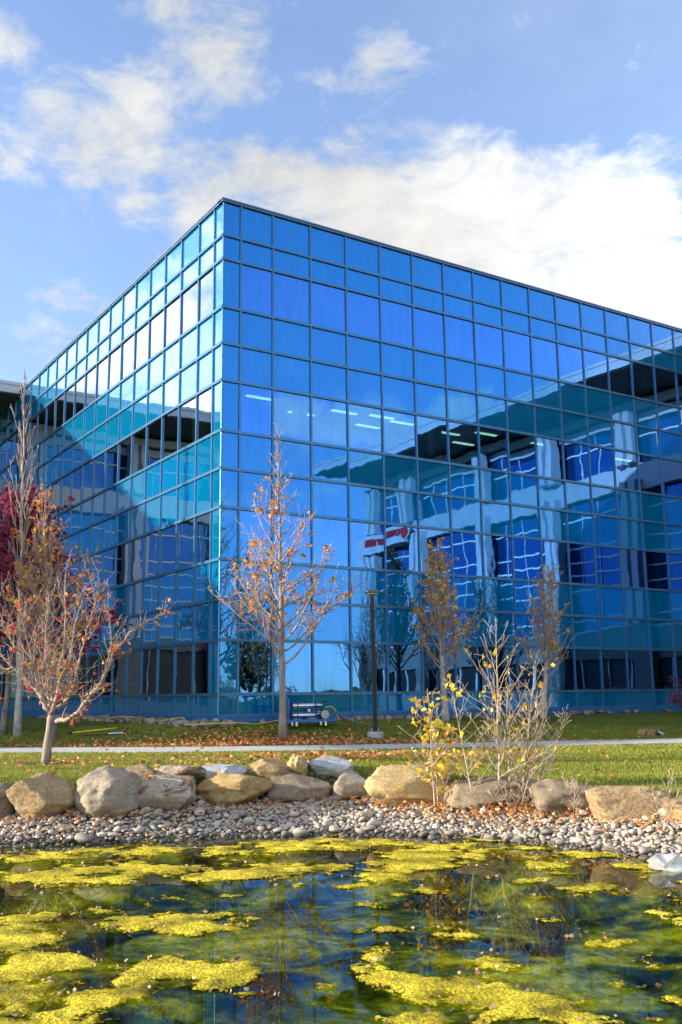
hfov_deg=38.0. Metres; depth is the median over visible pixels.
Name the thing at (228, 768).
boulder
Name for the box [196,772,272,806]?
boulder
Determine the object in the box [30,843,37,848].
pebble
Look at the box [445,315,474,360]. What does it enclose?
window
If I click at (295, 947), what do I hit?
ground
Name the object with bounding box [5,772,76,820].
boulder
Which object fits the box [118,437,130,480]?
window
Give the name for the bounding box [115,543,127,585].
window
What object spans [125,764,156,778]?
boulder
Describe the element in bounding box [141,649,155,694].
window
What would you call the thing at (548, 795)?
boulder
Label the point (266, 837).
pebble
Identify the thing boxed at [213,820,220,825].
pebble
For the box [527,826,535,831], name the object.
pebble
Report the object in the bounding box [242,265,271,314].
window
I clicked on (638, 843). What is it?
pebble
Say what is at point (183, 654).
window
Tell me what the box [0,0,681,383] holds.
sky
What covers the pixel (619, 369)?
window
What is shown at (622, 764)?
grass
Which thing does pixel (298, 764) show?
boulder
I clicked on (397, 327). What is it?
window
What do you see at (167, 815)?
pebble
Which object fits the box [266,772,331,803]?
boulder
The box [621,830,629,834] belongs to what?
pebble
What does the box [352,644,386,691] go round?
window
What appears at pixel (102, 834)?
pebble
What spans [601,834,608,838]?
pebble
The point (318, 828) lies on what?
pebbles
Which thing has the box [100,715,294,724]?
hose
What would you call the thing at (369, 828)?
pebble
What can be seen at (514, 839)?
pebble
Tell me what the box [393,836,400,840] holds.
pebble
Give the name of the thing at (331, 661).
window
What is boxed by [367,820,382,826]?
pebble
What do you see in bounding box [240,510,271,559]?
window
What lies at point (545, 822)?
pebble
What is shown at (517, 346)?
window
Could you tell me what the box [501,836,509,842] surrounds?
pebble
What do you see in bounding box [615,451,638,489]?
window
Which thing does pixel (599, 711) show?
cobble
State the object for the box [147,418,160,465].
window
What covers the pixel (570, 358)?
window
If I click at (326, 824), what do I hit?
pebble
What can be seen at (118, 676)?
window
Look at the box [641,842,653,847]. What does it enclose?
pebble
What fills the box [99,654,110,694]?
window
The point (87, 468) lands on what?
window
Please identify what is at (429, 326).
window
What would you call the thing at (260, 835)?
pebble
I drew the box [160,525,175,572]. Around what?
window
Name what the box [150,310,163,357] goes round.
window
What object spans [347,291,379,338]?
window
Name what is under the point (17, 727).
poplar tree
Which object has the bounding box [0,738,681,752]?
path
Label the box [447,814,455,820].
pebble
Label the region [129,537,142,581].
window
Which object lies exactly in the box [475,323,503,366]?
window
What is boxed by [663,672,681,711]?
barberry shrub
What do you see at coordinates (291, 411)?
window
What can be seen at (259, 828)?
pebble
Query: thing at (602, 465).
window
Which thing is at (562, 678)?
window
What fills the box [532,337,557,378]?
window
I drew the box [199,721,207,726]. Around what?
cobble
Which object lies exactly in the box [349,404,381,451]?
window
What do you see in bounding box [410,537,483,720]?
ash tree
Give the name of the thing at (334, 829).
pebble
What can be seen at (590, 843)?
pebble
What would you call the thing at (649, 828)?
pebble
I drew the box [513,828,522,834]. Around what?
pebble
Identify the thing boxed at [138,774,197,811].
boulder
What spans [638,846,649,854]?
pebble
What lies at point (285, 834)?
pebble
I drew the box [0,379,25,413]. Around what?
office wing
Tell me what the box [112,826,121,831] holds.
pebble
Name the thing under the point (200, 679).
window
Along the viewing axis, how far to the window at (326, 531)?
34.75 m
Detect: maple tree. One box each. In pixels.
[1,478,114,738]
[208,423,367,741]
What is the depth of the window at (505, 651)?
38.11 m
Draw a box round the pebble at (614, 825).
[611,821,618,829]
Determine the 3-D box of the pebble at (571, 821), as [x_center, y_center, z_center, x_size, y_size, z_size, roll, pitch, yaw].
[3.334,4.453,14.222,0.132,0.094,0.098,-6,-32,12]
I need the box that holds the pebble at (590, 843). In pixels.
[588,841,596,845]
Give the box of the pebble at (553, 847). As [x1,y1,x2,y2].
[549,845,558,849]
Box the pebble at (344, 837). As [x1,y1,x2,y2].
[339,835,348,841]
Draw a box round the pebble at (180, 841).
[174,839,183,844]
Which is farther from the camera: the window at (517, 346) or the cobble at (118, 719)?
the window at (517, 346)
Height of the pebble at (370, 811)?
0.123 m
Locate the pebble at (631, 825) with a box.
[628,823,636,827]
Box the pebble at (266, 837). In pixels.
[264,835,272,839]
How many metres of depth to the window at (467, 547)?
38.05 m
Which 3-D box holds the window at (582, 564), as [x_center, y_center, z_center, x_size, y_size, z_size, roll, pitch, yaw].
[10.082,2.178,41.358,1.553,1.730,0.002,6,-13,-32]
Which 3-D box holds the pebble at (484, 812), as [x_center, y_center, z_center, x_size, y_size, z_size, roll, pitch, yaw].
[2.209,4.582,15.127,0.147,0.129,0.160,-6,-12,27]
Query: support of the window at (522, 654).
in the office building
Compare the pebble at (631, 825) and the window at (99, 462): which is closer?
the pebble at (631, 825)
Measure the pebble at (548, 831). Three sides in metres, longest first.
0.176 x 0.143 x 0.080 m
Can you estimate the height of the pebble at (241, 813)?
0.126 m
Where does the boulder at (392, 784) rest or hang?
on the ground at (295, 947)
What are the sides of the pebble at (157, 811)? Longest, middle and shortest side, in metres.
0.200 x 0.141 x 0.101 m
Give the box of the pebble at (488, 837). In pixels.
[483,834,495,844]
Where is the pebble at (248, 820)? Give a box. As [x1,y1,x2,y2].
[243,817,253,824]
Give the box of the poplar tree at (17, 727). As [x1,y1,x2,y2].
[1,368,42,736]
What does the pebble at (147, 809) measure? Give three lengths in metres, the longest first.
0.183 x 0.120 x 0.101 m
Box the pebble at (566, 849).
[562,847,572,851]
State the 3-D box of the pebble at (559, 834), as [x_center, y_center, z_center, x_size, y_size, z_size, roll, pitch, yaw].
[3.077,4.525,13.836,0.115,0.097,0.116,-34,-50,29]
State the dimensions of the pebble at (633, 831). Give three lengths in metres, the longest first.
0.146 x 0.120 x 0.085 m
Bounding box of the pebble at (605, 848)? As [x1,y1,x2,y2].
[601,847,610,850]
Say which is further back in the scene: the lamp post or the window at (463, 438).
the window at (463, 438)
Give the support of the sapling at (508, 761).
on the ground at (295, 947)
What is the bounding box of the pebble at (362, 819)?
[358,816,365,822]
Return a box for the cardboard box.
[637,729,660,735]
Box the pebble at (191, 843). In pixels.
[186,840,198,848]
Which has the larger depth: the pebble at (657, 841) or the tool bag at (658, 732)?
the tool bag at (658, 732)
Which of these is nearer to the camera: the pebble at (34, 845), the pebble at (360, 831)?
the pebble at (34, 845)
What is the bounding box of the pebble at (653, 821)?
[647,817,656,822]
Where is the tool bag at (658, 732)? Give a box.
[655,730,664,735]
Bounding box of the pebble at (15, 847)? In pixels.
[12,845,21,849]
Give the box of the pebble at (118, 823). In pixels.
[114,821,124,825]
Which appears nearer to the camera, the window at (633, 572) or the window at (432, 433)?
the window at (432, 433)
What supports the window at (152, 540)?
in the office building
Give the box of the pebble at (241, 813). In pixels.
[230,809,246,817]
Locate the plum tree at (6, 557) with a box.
[0,483,132,734]
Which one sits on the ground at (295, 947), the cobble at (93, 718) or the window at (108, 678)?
the cobble at (93, 718)
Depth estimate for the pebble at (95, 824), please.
14.76 m
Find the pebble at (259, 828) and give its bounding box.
[255,826,264,831]
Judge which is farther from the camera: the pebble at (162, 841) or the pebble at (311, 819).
the pebble at (311, 819)
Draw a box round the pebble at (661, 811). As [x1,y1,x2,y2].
[659,808,664,816]
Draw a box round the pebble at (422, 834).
[419,832,426,837]
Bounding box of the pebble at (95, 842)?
[91,840,99,844]
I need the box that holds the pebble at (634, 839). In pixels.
[628,838,638,841]
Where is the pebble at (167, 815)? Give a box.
[162,813,169,817]
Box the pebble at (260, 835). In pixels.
[258,833,263,838]
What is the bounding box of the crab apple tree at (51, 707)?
[0,547,178,764]
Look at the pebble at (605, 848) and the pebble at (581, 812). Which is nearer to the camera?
the pebble at (605, 848)
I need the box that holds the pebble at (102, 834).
[97,831,106,837]
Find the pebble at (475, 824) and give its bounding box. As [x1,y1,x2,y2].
[472,821,480,826]
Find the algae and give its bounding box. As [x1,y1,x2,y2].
[0,836,681,1023]
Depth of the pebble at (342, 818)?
15.52 m
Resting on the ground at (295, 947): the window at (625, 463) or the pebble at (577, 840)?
the pebble at (577, 840)
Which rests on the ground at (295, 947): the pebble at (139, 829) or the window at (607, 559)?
the pebble at (139, 829)
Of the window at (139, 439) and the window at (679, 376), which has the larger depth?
the window at (679, 376)
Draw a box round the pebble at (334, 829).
[329,825,340,832]
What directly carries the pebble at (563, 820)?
on the ground at (295, 947)
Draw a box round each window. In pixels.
[64,659,73,695]
[68,561,77,597]
[75,657,85,695]
[78,557,88,595]
[82,460,92,499]
[85,367,95,406]
[86,656,97,695]
[90,552,101,592]
[94,452,104,493]
[97,357,107,397]
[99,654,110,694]
[102,548,114,589]
[106,445,117,487]
[109,346,120,388]
[112,653,124,694]
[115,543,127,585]
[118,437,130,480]
[122,335,133,378]
[126,651,139,694]
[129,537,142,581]
[132,428,145,473]
[135,322,148,368]
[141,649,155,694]
[144,531,158,577]
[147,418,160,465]
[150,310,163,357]
[157,647,172,693]
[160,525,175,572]
[163,408,177,457]
[165,296,179,346]
[175,644,191,693]
[177,518,193,568]
[179,397,195,448]
[182,281,197,333]
[193,642,207,692]
[195,512,209,563]
[197,387,211,439]
[199,269,212,320]
[239,642,270,692]
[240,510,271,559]
[241,384,271,435]
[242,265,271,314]
[274,273,309,323]
[274,390,309,440]
[274,514,310,563]
[274,642,311,691]
[312,282,345,331]
[312,397,346,446]
[313,518,348,565]
[314,643,349,691]
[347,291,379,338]
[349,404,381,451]
[350,521,384,568]
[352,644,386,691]
[381,299,412,346]
[384,410,415,456]
[386,525,418,570]
[388,645,421,690]
[414,308,444,353]
[417,416,447,461]
[420,529,451,573]
[423,646,454,690]
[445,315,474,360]
[449,421,478,466]
[452,532,482,575]
[456,646,486,690]
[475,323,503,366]
[479,427,507,470]
[484,535,512,577]
[488,647,517,690]
[504,330,530,372]
[509,432,536,474]
[513,538,541,579]
[518,648,544,689]
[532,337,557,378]
[537,437,563,478]
[542,541,568,581]
[548,648,574,689]
[558,344,583,384]
[564,442,589,482]
[569,544,595,583]
[575,649,601,689]
[584,350,608,389]
[590,446,614,486]
[596,546,620,585]
[602,650,627,689]
[609,356,632,395]
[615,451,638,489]
[621,549,645,587]
[627,650,652,688]
[632,362,655,400]
[639,455,661,493]
[645,551,668,588]
[652,651,675,688]
[655,368,677,405]
[662,459,681,496]
[669,554,681,589]
[676,651,681,688]
[677,373,681,406]
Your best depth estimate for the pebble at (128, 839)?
14.47 m
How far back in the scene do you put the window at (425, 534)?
37.25 m
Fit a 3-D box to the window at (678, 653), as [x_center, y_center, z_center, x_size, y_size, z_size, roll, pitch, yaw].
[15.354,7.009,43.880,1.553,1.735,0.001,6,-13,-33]
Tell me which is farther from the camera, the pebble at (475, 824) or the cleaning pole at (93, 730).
the cleaning pole at (93, 730)
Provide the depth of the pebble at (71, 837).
14.42 m
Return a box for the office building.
[0,197,681,723]
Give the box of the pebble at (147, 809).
[140,807,150,813]
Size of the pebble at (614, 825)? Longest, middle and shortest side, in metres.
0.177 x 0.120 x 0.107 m
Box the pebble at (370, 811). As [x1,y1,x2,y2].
[364,810,375,817]
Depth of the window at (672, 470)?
45.46 m
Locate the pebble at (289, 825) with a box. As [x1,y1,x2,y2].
[285,822,295,828]
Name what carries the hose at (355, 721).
on the ground at (295, 947)
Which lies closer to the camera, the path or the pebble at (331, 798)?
the pebble at (331, 798)
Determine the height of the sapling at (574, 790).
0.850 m
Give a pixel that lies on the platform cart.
(320, 723)
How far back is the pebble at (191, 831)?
14.80 m
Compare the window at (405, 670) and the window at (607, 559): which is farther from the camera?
the window at (607, 559)
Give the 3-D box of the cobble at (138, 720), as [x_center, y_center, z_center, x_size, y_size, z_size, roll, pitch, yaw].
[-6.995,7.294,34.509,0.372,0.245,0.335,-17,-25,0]
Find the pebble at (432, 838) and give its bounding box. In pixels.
[428,834,437,841]
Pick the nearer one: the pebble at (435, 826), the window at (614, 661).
the pebble at (435, 826)
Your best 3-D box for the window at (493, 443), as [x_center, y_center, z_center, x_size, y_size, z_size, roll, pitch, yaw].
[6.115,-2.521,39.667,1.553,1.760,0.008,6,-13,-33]
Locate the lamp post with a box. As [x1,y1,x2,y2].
[365,590,383,738]
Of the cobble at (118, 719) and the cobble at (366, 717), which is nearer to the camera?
the cobble at (366, 717)
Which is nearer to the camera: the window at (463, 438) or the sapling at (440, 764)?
the sapling at (440, 764)
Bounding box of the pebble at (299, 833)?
[292,828,308,838]
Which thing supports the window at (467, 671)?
in the office building
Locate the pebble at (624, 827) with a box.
[621,825,628,829]
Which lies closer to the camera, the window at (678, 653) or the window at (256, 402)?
the window at (256, 402)
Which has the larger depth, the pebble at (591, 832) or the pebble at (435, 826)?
the pebble at (435, 826)
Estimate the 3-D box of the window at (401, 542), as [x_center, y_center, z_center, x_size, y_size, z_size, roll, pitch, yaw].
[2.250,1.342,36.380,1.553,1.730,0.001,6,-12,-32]
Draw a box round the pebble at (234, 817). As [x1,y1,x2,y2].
[229,814,238,819]
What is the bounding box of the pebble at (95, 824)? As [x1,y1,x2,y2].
[92,821,98,826]
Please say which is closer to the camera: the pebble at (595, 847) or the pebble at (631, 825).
the pebble at (595, 847)
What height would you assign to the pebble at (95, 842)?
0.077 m
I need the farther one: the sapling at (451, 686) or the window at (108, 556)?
the window at (108, 556)
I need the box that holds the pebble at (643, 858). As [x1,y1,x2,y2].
[638,855,650,863]
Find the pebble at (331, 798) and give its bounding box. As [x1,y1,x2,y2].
[327,796,339,801]
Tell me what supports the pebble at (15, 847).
on the ground at (295, 947)
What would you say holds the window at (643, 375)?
in the office building
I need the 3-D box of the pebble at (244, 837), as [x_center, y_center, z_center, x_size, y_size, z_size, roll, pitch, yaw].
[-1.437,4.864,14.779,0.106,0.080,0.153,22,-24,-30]
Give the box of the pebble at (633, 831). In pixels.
[628,829,636,834]
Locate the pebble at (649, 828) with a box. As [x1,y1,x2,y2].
[646,825,653,832]
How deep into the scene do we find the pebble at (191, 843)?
14.42 m
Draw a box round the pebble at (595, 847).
[592,845,600,849]
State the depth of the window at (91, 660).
41.71 m
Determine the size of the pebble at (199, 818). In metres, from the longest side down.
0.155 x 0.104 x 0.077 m
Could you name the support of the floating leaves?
on the water
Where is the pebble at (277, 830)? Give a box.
[273,828,282,832]
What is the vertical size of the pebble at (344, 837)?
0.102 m
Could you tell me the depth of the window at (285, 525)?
33.94 m
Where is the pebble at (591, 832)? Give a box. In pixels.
[589,829,598,835]
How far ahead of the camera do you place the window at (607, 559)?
42.20 m
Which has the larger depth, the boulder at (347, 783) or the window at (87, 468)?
the window at (87, 468)
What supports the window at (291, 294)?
in the office building
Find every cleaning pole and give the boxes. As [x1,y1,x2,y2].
[69,727,117,733]
[77,728,139,735]
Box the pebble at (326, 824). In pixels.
[322,821,330,826]
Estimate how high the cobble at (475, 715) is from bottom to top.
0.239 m
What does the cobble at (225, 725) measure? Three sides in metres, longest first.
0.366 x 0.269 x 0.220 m
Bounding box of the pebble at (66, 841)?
[63,838,70,844]
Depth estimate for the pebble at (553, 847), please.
13.47 m
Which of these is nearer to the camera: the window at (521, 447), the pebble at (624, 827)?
the pebble at (624, 827)
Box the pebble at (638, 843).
[634,841,642,845]
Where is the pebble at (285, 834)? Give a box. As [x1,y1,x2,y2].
[281,831,289,837]
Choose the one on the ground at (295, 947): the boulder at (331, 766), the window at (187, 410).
the boulder at (331, 766)
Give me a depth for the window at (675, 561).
44.53 m
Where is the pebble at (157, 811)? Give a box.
[153,808,162,814]
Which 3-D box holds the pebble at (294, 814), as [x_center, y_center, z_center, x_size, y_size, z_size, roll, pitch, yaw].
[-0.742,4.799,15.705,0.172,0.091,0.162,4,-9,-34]
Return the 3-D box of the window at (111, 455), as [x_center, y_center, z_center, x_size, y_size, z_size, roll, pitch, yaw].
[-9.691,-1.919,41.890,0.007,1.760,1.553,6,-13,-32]
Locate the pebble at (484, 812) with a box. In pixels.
[480,808,488,814]
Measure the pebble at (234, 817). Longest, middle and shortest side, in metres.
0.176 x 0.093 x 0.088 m
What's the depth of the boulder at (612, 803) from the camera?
13.94 m
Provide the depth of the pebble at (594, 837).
13.39 m
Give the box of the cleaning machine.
[290,701,329,719]
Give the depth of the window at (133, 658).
37.76 m
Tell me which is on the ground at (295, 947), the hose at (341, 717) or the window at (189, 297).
the hose at (341, 717)
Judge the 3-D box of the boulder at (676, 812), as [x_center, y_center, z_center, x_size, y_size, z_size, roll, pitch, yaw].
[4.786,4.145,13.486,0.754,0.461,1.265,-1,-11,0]
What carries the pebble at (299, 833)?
on the ground at (295, 947)
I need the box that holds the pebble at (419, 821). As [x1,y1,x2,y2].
[414,819,424,823]
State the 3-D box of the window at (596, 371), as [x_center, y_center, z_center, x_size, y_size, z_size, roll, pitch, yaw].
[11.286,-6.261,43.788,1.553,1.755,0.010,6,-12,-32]
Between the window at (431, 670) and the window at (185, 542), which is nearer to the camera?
the window at (185, 542)
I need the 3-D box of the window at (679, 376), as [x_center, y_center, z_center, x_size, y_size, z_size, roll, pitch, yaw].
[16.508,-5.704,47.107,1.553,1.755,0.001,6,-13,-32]
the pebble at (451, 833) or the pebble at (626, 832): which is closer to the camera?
the pebble at (626, 832)
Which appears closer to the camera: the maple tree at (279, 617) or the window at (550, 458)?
the maple tree at (279, 617)
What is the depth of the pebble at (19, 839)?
14.30 m
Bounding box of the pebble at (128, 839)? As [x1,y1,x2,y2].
[126,837,134,841]
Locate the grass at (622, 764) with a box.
[0,718,681,797]
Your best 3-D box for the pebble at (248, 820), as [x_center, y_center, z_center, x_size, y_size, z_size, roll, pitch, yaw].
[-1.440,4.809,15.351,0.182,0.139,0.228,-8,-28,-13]
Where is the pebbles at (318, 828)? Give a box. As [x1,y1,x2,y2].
[0,792,681,863]
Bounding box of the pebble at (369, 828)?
[363,825,374,831]
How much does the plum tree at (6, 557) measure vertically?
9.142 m
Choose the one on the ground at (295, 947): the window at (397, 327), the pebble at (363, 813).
the pebble at (363, 813)
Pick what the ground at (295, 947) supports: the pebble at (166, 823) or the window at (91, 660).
the pebble at (166, 823)
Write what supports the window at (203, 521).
in the office building
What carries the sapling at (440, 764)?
on the ground at (295, 947)
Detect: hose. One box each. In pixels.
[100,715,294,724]
[326,708,357,729]
[327,709,390,728]
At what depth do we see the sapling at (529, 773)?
15.50 m
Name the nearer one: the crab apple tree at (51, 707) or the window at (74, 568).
the crab apple tree at (51, 707)
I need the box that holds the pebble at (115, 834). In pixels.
[108,832,119,837]
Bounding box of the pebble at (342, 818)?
[339,816,345,821]
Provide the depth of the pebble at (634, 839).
13.07 m
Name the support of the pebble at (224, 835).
on the ground at (295, 947)
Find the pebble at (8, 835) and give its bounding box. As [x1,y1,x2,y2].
[4,833,11,838]
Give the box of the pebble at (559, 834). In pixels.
[557,832,564,837]
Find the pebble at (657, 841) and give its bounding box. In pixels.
[654,839,661,844]
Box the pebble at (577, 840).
[571,837,584,843]
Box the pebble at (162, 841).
[159,839,166,843]
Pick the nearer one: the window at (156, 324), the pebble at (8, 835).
the pebble at (8, 835)
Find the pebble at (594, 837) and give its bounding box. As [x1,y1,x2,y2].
[590,835,599,840]
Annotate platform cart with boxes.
[278,695,335,727]
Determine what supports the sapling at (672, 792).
on the ground at (295, 947)
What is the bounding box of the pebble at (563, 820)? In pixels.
[556,817,567,823]
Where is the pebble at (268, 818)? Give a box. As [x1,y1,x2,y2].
[264,816,271,820]
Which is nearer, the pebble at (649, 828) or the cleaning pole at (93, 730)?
the pebble at (649, 828)
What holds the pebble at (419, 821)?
on the ground at (295, 947)
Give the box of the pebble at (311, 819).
[308,817,316,822]
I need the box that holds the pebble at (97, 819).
[94,817,102,821]
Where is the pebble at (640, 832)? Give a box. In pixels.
[637,829,644,834]
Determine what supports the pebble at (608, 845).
on the ground at (295, 947)
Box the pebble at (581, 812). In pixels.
[579,810,589,815]
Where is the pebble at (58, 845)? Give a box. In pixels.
[52,843,61,848]
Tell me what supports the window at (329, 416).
in the office building
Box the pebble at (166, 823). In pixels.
[163,821,170,826]
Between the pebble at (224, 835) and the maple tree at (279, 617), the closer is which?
the pebble at (224, 835)
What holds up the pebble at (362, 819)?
on the ground at (295, 947)
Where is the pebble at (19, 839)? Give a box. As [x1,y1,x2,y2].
[13,836,22,842]
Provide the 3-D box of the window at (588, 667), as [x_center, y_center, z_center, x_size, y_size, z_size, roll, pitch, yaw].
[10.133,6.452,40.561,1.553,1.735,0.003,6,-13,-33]
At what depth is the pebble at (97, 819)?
14.88 m
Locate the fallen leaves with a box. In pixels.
[0,716,681,850]
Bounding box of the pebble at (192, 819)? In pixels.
[186,817,194,822]
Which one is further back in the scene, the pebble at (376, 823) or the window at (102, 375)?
the window at (102, 375)
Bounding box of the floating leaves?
[0,835,680,1022]
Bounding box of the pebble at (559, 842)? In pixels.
[555,839,565,845]
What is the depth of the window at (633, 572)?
43.03 m
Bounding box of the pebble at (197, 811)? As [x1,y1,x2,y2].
[194,808,204,815]
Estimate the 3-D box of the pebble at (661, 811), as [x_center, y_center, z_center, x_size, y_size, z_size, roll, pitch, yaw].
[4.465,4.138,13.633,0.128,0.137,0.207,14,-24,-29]
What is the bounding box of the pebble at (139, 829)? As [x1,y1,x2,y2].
[133,826,143,833]
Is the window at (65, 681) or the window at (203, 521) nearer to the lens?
the window at (203, 521)
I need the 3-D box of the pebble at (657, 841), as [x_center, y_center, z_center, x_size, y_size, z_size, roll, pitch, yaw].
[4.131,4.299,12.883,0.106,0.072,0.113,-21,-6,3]
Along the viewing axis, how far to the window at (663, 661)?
43.05 m
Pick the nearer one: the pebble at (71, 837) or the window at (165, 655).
the pebble at (71, 837)
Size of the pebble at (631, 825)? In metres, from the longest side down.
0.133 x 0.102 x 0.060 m
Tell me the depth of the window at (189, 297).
36.32 m
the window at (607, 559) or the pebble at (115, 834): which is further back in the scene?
the window at (607, 559)
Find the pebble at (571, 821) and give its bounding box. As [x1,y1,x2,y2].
[568,818,577,824]
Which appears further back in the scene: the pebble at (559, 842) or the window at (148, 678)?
the window at (148, 678)
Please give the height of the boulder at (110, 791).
0.890 m
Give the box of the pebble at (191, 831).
[188,828,195,835]
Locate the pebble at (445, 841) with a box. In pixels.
[442,838,448,843]
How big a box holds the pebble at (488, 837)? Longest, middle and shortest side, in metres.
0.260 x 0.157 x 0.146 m
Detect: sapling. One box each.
[397,688,480,807]
[432,674,497,788]
[446,617,557,788]
[483,652,574,806]
[487,777,538,810]
[560,770,587,815]
[644,766,681,825]
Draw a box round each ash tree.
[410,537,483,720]
[510,564,575,718]
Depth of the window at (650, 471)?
44.66 m
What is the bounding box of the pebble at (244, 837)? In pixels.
[241,835,248,839]
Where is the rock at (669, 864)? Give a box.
[647,853,681,876]
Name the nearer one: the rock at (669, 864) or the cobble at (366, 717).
the rock at (669, 864)
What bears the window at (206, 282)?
in the office building
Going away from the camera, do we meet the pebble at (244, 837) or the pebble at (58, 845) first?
the pebble at (58, 845)
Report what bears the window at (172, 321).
in the office building
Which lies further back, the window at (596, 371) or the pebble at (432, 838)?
the window at (596, 371)
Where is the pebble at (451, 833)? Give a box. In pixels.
[444,830,457,837]
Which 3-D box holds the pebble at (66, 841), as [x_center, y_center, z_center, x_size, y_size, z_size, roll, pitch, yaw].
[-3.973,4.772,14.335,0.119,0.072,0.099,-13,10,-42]
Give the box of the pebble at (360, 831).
[355,828,365,834]
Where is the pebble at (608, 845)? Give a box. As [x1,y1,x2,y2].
[603,840,612,847]
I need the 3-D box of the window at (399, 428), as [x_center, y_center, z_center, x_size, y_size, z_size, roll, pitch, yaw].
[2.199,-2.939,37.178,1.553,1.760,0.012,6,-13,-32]
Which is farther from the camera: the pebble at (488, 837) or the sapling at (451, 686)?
the sapling at (451, 686)
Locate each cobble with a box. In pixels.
[88,716,96,720]
[115,717,125,721]
[135,718,144,722]
[148,718,157,724]
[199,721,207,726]
[221,721,228,727]
[363,715,370,720]
[473,713,481,717]
[597,709,604,713]
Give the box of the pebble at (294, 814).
[289,811,299,816]
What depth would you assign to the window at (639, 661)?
42.23 m
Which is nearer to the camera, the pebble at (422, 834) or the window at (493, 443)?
the pebble at (422, 834)
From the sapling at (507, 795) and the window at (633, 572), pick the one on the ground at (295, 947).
the sapling at (507, 795)
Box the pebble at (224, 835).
[221,833,228,838]
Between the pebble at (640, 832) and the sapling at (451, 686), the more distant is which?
the sapling at (451, 686)
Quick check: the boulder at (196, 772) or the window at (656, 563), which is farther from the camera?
the window at (656, 563)
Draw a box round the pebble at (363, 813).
[354,811,366,819]
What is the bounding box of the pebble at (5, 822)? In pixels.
[0,820,9,826]
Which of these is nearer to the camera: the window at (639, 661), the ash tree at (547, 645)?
the ash tree at (547, 645)
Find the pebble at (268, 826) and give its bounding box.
[266,824,271,829]
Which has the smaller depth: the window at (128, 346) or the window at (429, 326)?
the window at (429, 326)
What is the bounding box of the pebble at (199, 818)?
[195,816,202,821]
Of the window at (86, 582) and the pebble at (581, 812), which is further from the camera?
the window at (86, 582)
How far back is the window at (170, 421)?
36.80 m
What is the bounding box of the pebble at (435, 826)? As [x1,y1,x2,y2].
[432,823,439,829]
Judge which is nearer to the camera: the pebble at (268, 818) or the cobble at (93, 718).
the pebble at (268, 818)
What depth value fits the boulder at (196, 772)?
16.46 m
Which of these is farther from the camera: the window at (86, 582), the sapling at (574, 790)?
the window at (86, 582)
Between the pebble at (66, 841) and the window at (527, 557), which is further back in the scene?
the window at (527, 557)
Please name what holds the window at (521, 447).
in the office building
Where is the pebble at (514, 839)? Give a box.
[509,836,522,842]
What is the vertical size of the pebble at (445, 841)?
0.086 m
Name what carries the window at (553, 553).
in the office building
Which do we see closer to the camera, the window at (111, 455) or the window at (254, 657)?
the window at (254, 657)
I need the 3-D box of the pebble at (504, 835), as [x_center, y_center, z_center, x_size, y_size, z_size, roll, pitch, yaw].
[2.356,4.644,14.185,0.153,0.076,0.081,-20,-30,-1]
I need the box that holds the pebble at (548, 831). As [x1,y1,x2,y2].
[541,829,552,834]
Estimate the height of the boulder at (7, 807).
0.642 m
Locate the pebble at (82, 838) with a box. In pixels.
[74,832,92,844]
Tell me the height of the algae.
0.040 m
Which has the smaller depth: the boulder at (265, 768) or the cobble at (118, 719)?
the boulder at (265, 768)
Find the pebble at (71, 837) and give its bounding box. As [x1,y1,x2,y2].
[66,835,73,840]
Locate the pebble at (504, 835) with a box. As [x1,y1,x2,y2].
[500,833,509,838]
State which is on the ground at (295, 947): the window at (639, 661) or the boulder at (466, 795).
the boulder at (466, 795)
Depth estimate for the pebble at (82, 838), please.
14.30 m
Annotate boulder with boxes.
[0,782,15,818]
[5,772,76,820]
[74,765,140,817]
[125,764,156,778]
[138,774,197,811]
[155,765,205,778]
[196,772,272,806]
[203,763,247,777]
[247,758,291,779]
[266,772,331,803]
[287,755,307,774]
[307,756,353,776]
[331,770,367,800]
[364,764,446,806]
[443,776,535,811]
[529,778,595,815]
[584,785,672,823]
[662,797,681,823]
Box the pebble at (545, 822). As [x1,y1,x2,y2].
[541,818,550,824]
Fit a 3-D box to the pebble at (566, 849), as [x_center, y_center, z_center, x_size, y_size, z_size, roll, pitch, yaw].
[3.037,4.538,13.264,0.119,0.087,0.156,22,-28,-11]
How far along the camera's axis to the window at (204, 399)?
34.36 m
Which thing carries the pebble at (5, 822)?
on the ground at (295, 947)
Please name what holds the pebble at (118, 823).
on the ground at (295, 947)
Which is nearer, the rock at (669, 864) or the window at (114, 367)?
the rock at (669, 864)
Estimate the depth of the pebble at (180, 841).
14.48 m
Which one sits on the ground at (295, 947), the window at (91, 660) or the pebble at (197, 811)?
the pebble at (197, 811)
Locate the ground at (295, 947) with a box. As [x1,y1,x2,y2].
[0,711,681,1023]
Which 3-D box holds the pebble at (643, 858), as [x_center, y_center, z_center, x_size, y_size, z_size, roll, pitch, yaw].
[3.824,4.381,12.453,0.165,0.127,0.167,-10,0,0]
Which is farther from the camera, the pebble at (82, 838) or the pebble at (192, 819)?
the pebble at (192, 819)
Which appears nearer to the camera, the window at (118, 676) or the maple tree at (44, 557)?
the maple tree at (44, 557)
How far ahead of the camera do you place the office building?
38.07 m
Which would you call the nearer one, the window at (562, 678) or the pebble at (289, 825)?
the pebble at (289, 825)
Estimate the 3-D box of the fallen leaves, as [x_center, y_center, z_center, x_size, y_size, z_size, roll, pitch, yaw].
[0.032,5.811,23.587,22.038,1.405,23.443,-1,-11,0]
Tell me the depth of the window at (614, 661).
41.40 m
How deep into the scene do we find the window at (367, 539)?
35.55 m

